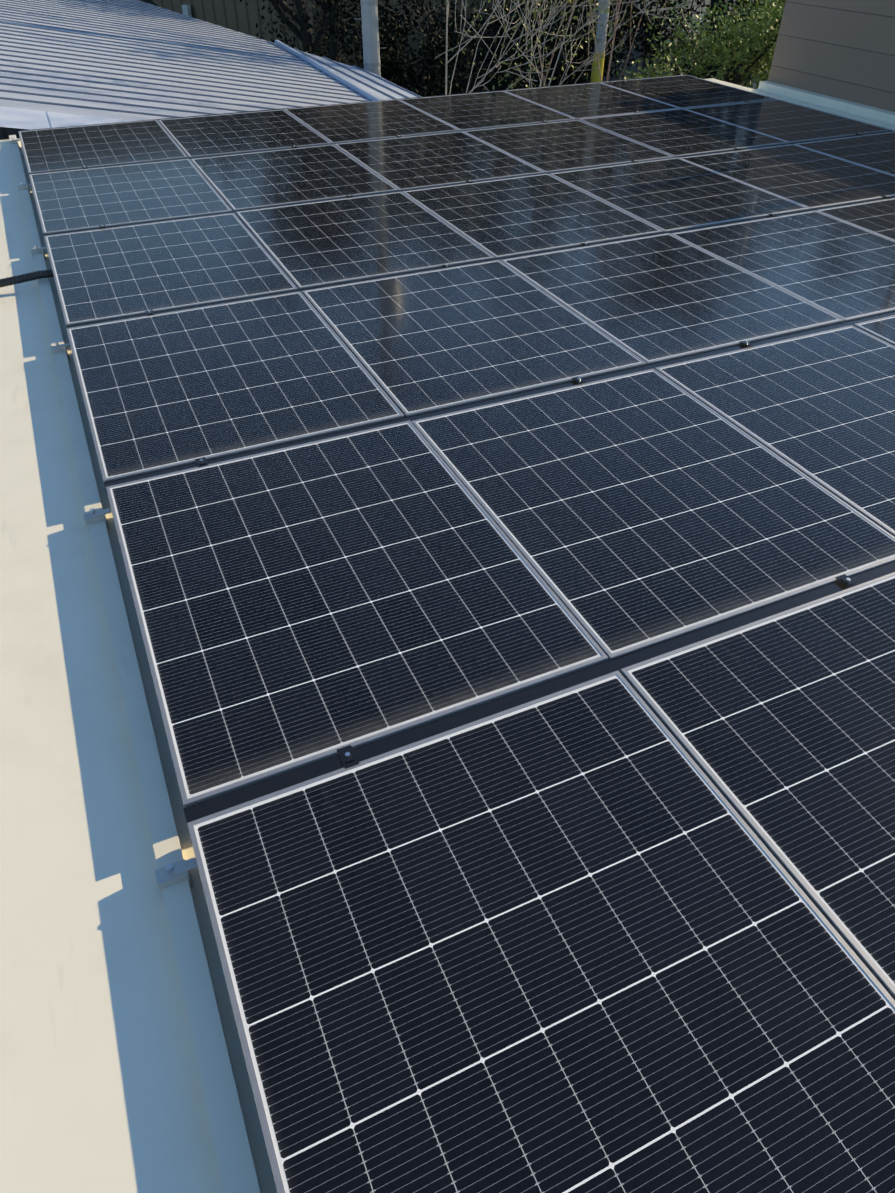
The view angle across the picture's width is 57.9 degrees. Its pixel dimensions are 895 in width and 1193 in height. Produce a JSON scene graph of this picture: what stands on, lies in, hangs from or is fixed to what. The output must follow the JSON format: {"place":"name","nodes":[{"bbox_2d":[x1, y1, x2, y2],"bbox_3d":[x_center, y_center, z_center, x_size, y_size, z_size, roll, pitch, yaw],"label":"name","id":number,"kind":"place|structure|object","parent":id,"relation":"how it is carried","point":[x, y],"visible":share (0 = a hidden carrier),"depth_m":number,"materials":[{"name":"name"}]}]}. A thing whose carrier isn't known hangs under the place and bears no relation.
{"place":"outdoors","nodes":[
{"label":"outdoors","id":0,"kind":"place"},
{"bbox_2d":[0,0,421,139],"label":"corrugated roof","id":1,"kind":"structure","parent":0,"point":[65,63],"depth_m":10.82,"materials":[{"name":"grey metal"}]},
{"bbox_2d":[152,0,492,82],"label":"fence","id":2,"kind":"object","parent":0,"point":[239,16],"depth_m":22.66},
{"bbox_2d":[140,0,637,94],"bbox_3d":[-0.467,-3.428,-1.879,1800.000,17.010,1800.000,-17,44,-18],"label":"ground","id":3,"kind":"structure","parent":0,"point":[481,42],"depth_m":25.71,"materials":[{"name":"soil"}]},
{"bbox_2d":[240,0,360,54],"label":"evergreen tree","id":4,"kind":"object","parent":3,"relation":"on","point":[304,37],"visible":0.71,"depth_m":18.19,"materials":[{"name":"green plant"}]},
{"bbox_2d":[263,0,359,53],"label":"shrub","id":5,"kind":"object","parent":3,"relation":"on","point":[269,8],"visible":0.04,"depth_m":21.34,"materials":[{"name":"green plant"}]},
{"bbox_2d":[317,0,341,62],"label":"evergreen tree","id":6,"kind":"object","parent":3,"relation":"on","point":[332,49],"visible":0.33,"depth_m":20.57,"materials":[{"name":"green plant"}]},
{"bbox_2d":[256,0,416,81],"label":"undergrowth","id":7,"kind":"object","parent":3,"relation":"on","point":[357,46],"visible":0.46,"depth_m":18.08,"materials":[{"name":"green plant"}]},
{"bbox_2d":[354,0,385,76],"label":"post","id":8,"kind":"object","parent":3,"relation":"on","point":[370,37],"visible":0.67,"depth_m":14.43,"materials":[{"name":"metal"}]},
{"bbox_2d":[353,7,416,90],"bbox_3d":[-1.459,-13.137,20.070,1.392,2.683,2.312,-17,44,-18],"label":"shrub","id":9,"kind":"object","parent":3,"relation":"on","point":[392,53],"visible":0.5,"depth_m":19.76,"materials":[{"name":"green plant"}]},
{"bbox_2d":[351,2,420,88],"bbox_3d":[-1.612,-14.623,21.722,1.584,2.729,1.874,21,45,22],"label":"shrub","id":10,"kind":"object","parent":3,"relation":"on","point":[409,30],"visible":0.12,"depth_m":21.57,"materials":[{"name":"green plant"}]},
{"bbox_2d":[378,0,479,88],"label":"shrub","id":11,"kind":"object","parent":3,"relation":"on","point":[422,11],"visible":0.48,"depth_m":19.27,"materials":[{"name":"green plant"}]},
{"bbox_2d":[403,59,468,96],"bbox_3d":[-0.151,-10.946,18.149,1.798,1.957,1.364,-28,49,-28],"label":"shrub","id":12,"kind":"object","parent":3,"relation":"on","point":[433,76],"visible":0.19,"depth_m":17.68,"materials":[{"name":"green plant"}]},
{"bbox_2d":[398,30,480,95],"bbox_3d":[-0.135,-12.499,19.676,2.171,2.256,1.883,-17,44,-18],"label":"shrub","id":13,"kind":"object","parent":3,"relation":"on","point":[424,60],"visible":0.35,"depth_m":19.30,"materials":[{"name":"green plant"}]},
{"bbox_2d":[422,0,502,93],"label":"shrub","id":14,"kind":"object","parent":3,"relation":"on","point":[455,38],"visible":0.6,"depth_m":16.85,"materials":[{"name":"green plant"}]},
{"bbox_2d":[495,0,505,35],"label":"grove tree","id":15,"kind":"object","parent":3,"relation":"on","point":[501,3],"visible":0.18,"depth_m":26.11,"materials":[{"name":"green plant"}]},
{"bbox_2d":[470,0,535,83],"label":"shrub","id":16,"kind":"object","parent":3,"relation":"on","point":[497,29],"visible":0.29,"depth_m":22.44,"materials":[{"name":"green plant"}]},
{"bbox_2d":[466,31,548,91],"bbox_3d":[1.377,-12.002,19.139,1.854,2.233,1.588,15,43,16],"label":"shrub","id":17,"kind":"object","parent":3,"relation":"on","point":[511,65],"visible":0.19,"depth_m":18.86,"materials":[{"name":"green plant"}]},
{"bbox_2d":[469,50,551,92],"bbox_3d":[1.260,-10.066,16.890,1.825,2.297,2.222,-2,41,-3],"label":"shrub","id":18,"kind":"object","parent":3,"relation":"on","point":[490,85],"visible":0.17,"depth_m":16.23,"materials":[{"name":"green plant"}]},
{"bbox_2d":[512,0,525,44],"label":"grove tree","id":19,"kind":"object","parent":3,"relation":"on","point":[517,19],"visible":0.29,"depth_m":25.88,"materials":[{"name":"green plant"}]},
{"bbox_2d":[495,0,595,85],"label":"shrub","id":20,"kind":"object","parent":3,"relation":"on","point":[554,62],"visible":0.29,"depth_m":20.12,"materials":[{"name":"green plant"}]},
{"bbox_2d":[515,0,593,83],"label":"shrub","id":21,"kind":"object","parent":3,"relation":"on","point":[556,27],"visible":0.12,"depth_m":23.38,"materials":[{"name":"green plant"}]},
{"bbox_2d":[419,0,702,88],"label":"bare tree","id":22,"kind":"object","parent":3,"relation":"on","point":[595,27],"visible":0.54,"depth_m":9.50,"materials":[{"name":"brown plant"}]},
{"bbox_2d":[499,0,622,86],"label":"shrub","id":23,"kind":"object","parent":3,"relation":"on","point":[552,28],"visible":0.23,"depth_m":20.61,"materials":[{"name":"green plant"}]},
{"bbox_2d":[444,0,678,94],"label":"bare tree","id":24,"kind":"object","parent":3,"relation":"on","point":[515,30],"visible":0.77,"depth_m":9.06,"materials":[{"name":"brown plant"}]},
{"bbox_2d":[532,0,637,86],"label":"shrub","id":25,"kind":"object","parent":3,"relation":"on","point":[571,71],"visible":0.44,"depth_m":20.20,"materials":[{"name":"green plant"}]},
{"bbox_2d":[551,0,618,83],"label":"shrub","id":26,"kind":"object","parent":3,"relation":"on","point":[578,41],"visible":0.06,"depth_m":24.19,"materials":[{"name":"green plant"}]},
{"bbox_2d":[534,0,645,85],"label":"bare tree","id":27,"kind":"object","parent":3,"relation":"on","point":[616,21],"visible":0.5,"depth_m":10.13,"materials":[{"name":"brown plant"}]},
{"bbox_2d":[589,0,609,82],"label":"post","id":28,"kind":"object","parent":3,"relation":"on","point":[602,33],"visible":0.46,"depth_m":17.17,"materials":[{"name":"concrete"}]},
{"bbox_2d":[562,0,642,80],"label":"shrub","id":29,"kind":"object","parent":3,"relation":"on","point":[615,43],"visible":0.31,"depth_m":20.87,"materials":[{"name":"green plant"}]},
{"bbox_2d":[561,0,655,81],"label":"shrub","id":30,"kind":"object","parent":3,"relation":"on","point":[590,35],"visible":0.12,"depth_m":21.84,"materials":[{"name":"green plant"}]},
{"bbox_2d":[619,1,629,21],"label":"grove tree","id":31,"kind":"object","parent":3,"relation":"on","point":[626,12],"depth_m":27.14,"materials":[{"name":"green plant"}]},
{"bbox_2d":[617,0,692,77],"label":"shrub","id":32,"kind":"object","parent":3,"relation":"on","point":[646,46],"visible":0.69,"depth_m":19.40,"materials":[{"name":"green plant"}]},
{"bbox_2d":[642,0,709,74],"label":"shrub","id":33,"kind":"object","parent":3,"relation":"on","point":[691,9],"visible":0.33,"depth_m":21.25,"materials":[{"name":"green plant"}]},
{"bbox_2d":[616,0,785,88],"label":"light green bush","id":34,"kind":"object","parent":3,"relation":"on","point":[749,31],"visible":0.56,"depth_m":10.91,"materials":[{"name":"green plant"}]},
{"bbox_2d":[706,0,725,77],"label":"shrub","id":35,"kind":"object","parent":3,"relation":"on","point":[711,3],"visible":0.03,"depth_m":19.54,"materials":[{"name":"green plant"}]},
{"bbox_2d":[678,14,757,76],"bbox_3d":[7.048,-14.242,21.582,1.981,2.408,1.818,-17,44,-18],"label":"shrub","id":36,"kind":"object","parent":3,"relation":"on","point":[701,75],"visible":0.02,"depth_m":21.56,"materials":[{"name":"green plant"}]},
{"bbox_2d":[684,19,768,87],"bbox_3d":[5.754,-10.791,17.352,2.679,2.806,1.843,-39,55,-36],"label":"shrub","id":37,"kind":"object","parent":3,"relation":"on","point":[717,66],"visible":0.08,"depth_m":17.09,"materials":[{"name":"green plant"}]},
{"bbox_2d":[690,0,764,80],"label":"shrub","id":38,"kind":"object","parent":3,"relation":"on","point":[731,2],"visible":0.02,"depth_m":17.89,"materials":[{"name":"green plant"}]},
{"bbox_2d":[681,0,779,87],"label":"shrub","id":39,"kind":"object","parent":3,"relation":"on","point":[728,5],"visible":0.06,"depth_m":17.16,"materials":[{"name":"green plant"}]},
{"bbox_2d":[699,0,783,82],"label":"shrub","id":40,"kind":"object","parent":3,"relation":"on","point":[752,42],"visible":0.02,"depth_m":19.17,"materials":[{"name":"green plant"}]},
{"bbox_2d":[719,0,783,82],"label":"shrub","id":41,"kind":"object","parent":3,"relation":"on","point":[756,17],"visible":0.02,"depth_m":18.99,"materials":[{"name":"green plant"}]},
{"bbox_2d":[0,78,894,1192],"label":"roof","id":42,"kind":"structure","parent":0,"point":[122,1066],"depth_m":1.52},
{"bbox_2d":[187,671,894,1192],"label":"solar panel","id":43,"kind":"object","parent":42,"relation":"on","point":[583,937],"visible":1,"depth_m":1.27,"materials":[{"name":"black glass"}]},
{"bbox_2d":[599,75,774,108],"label":"solar panel","id":44,"kind":"object","parent":42,"relation":"on","point":[683,91],"visible":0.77,"depth_m":6.75,"materials":[{"name":"black glass"}]},
{"bbox_2d":[686,100,891,142],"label":"solar panel","id":45,"kind":"object","parent":42,"relation":"on","point":[789,122],"visible":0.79,"depth_m":5.93,"materials":[{"name":"black glass"}]},
{"bbox_2d":[528,0,776,88],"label":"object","id":46,"kind":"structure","parent":0,"point":[634,68],"depth_m":23.19,"materials":[{"name":"plant"}]},
{"bbox_2d":[768,0,894,111],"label":"house wall","id":47,"kind":"structure","parent":0,"point":[843,49],"depth_m":6.47,"materials":[{"name":"wood"}]},
{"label":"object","id":48,"kind":"object","parent":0,"visible":0},
{"bbox_2d":[0,269,53,287],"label":"cable conduit","id":49,"kind":"object","parent":48,"relation":"on","point":[23,278],"visible":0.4,"depth_m":3.60,"materials":[{"name":"black plastic"}]},
{"bbox_2d":[18,119,187,173],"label":"solar panel","id":50,"kind":"object","parent":48,"relation":"on","point":[75,147],"visible":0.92,"depth_m":5.27,"materials":[{"name":"black glass"}]},
{"bbox_2d":[9,138,197,897],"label":"mounting clamps","id":51,"kind":"object","parent":48,"relation":"on","point":[168,875],"visible":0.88,"depth_m":1.47,"materials":[{"name":"metal"}]},
{"bbox_2d":[29,159,231,233],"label":"solar panel","id":52,"kind":"object","parent":48,"relation":"on","point":[78,199],"visible":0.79,"depth_m":4.45,"materials":[{"name":"glass"}]},
{"bbox_2d":[44,213,297,325],"bbox_3d":[-1.300,-1.519,3.702,0.934,0.038,1.160,-16,44,-18],"label":"solar panel","id":53,"kind":"object","parent":48,"relation":"on","point":[115,272],"visible":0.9,"depth_m":3.62,"materials":[{"name":"black glass"}]},
{"bbox_2d":[66,291,403,481],"bbox_3d":[-0.804,-0.796,2.880,0.934,0.038,1.160,-17,44,-18],"label":"solar panel","id":54,"kind":"object","parent":48,"relation":"on","point":[163,391],"visible":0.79,"depth_m":2.78,"materials":[{"name":"black glass"}]},
{"bbox_2d":[158,109,330,157],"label":"solar panel","id":55,"kind":"object","parent":48,"relation":"on","point":[209,135],"visible":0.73,"depth_m":5.57,"materials":[{"name":"black glass"}]},
{"bbox_2d":[190,144,398,210],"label":"solar panel","id":56,"kind":"object","parent":48,"relation":"on","point":[246,181],"visible":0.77,"depth_m":4.74,"materials":[{"name":"black glass"}]},
{"bbox_2d":[106,420,607,807],"bbox_3d":[-0.307,-0.075,2.062,0.934,0.036,1.160,-17,44,-18],"label":"solar panel","id":57,"kind":"object","parent":48,"relation":"on","point":[301,605],"visible":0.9,"depth_m":1.93,"materials":[{"name":"black glass"}]},
{"bbox_2d":[235,191,494,289],"bbox_3d":[-0.445,-1.775,3.993,0.934,0.038,1.160,-17,44,-18],"label":"solar panel","id":58,"kind":"object","parent":48,"relation":"on","point":[319,243],"visible":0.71,"depth_m":3.91,"materials":[{"name":"black glass"}]},
{"bbox_2d":[284,99,459,143],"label":"solar panel","id":59,"kind":"object","parent":48,"relation":"on","point":[352,122],"visible":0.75,"depth_m":5.86,"materials":[{"name":"black glass"}]},
{"bbox_2d":[334,131,543,190],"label":"solar panel","id":60,"kind":"object","parent":48,"relation":"on","point":[421,161],"visible":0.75,"depth_m":5.04,"materials":[{"name":"black glass"}]},
{"bbox_2d":[18,75,894,822],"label":"mounting rails","id":61,"kind":"object","parent":48,"relation":"on","point":[346,757],"visible":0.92,"depth_m":1.94,"materials":[{"name":"metal"}]},
{"bbox_2d":[302,260,646,416],"bbox_3d":[0.051,-1.051,3.173,0.934,0.038,1.160,-17,44,-18],"label":"solar panel","id":62,"kind":"object","parent":48,"relation":"on","point":[426,341],"visible":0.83,"depth_m":3.08,"materials":[{"name":"black glass"}]},
{"bbox_2d":[399,91,574,130],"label":"solar panel","id":63,"kind":"object","parent":48,"relation":"on","point":[470,111],"visible":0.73,"depth_m":6.16,"materials":[{"name":"black glass"}]},
{"bbox_2d":[402,173,663,258],"bbox_3d":[0.410,-2.029,4.288,0.934,0.038,1.160,-17,44,-18],"label":"solar panel","id":64,"kind":"object","parent":48,"relation":"on","point":[506,217],"visible":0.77,"depth_m":4.21,"materials":[{"name":"black glass"}]},
{"bbox_2d":[463,120,672,172],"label":"solar panel","id":65,"kind":"object","parent":48,"relation":"on","point":[559,146],"visible":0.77,"depth_m":5.34,"materials":[{"name":"black glass"}]},
{"bbox_2d":[505,82,679,118],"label":"solar panel","id":66,"kind":"object","parent":48,"relation":"on","point":[586,100],"visible":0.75,"depth_m":6.46,"materials":[{"name":"black glass"}]},
{"bbox_2d":[411,368,894,660],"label":"solar panel","id":67,"kind":"object","parent":48,"relation":"on","point":[632,512],"visible":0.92,"depth_m":2.24,"materials":[{"name":"black glass"}]},
{"bbox_2d":[500,233,843,364],"bbox_3d":[0.907,-1.305,3.467,0.934,0.036,1.160,-17,44,-18],"label":"solar panel","id":68,"kind":"object","parent":48,"relation":"on","point":[652,299],"visible":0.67,"depth_m":3.38,"materials":[{"name":"black glass"}]},
{"bbox_2d":[549,157,809,231],"bbox_3d":[1.269,-2.282,4.580,0.934,0.036,1.160,-17,44,-18],"label":"solar panel","id":69,"kind":"object","parent":48,"relation":"on","point":[670,194],"visible":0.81,"depth_m":4.51,"materials":[{"name":"black glass"}]},
{"bbox_2d":[579,109,788,156],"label":"solar panel","id":70,"kind":"object","parent":48,"relation":"on","point":[678,132],"visible":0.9,"depth_m":5.63,"materials":[{"name":"black glass"}]},
{"bbox_2d":[620,572,894,999],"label":"solar panel","id":71,"kind":"object","parent":48,"relation":"on","point":[780,726],"visible":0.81,"depth_m":1.64,"materials":[{"name":"black glass"}]},
{"bbox_2d":[655,325,894,536],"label":"solar panel","id":72,"kind":"object","parent":48,"relation":"on","point":[818,407],"visible":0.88,"depth_m":2.71,"materials":[{"name":"blue glass"}]},
{"bbox_2d":[670,211,894,321],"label":"solar panel","id":73,"kind":"object","parent":48,"relation":"on","point":[845,271],"visible":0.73,"depth_m":3.76,"materials":[{"name":"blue glass"}]},
{"bbox_2d":[681,144,894,209],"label":"solar panel","id":74,"kind":"object","parent":48,"relation":"on","point":[808,178],"visible":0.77,"depth_m":4.83,"materials":[{"name":"black glass"}]},
{"bbox_2d":[795,131,894,175],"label":"solar panel","id":75,"kind":"object","parent":48,"relation":"on","point":[875,151],"visible":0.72,"depth_m":5.30,"materials":[{"name":"black glass"}]},
{"bbox_2d":[816,198,894,240],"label":"solar panel","id":76,"kind":"object","parent":48,"relation":"on","point":[877,217],"visible":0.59,"depth_m":4.23,"materials":[{"name":"black glass"}]},
{"bbox_2d":[853,315,894,345],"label":"solar panel","id":77,"kind":"object","parent":48,"relation":"on","point":[883,328],"visible":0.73,"depth_m":3.16,"materials":[{"name":"blue glass"}]}
]}

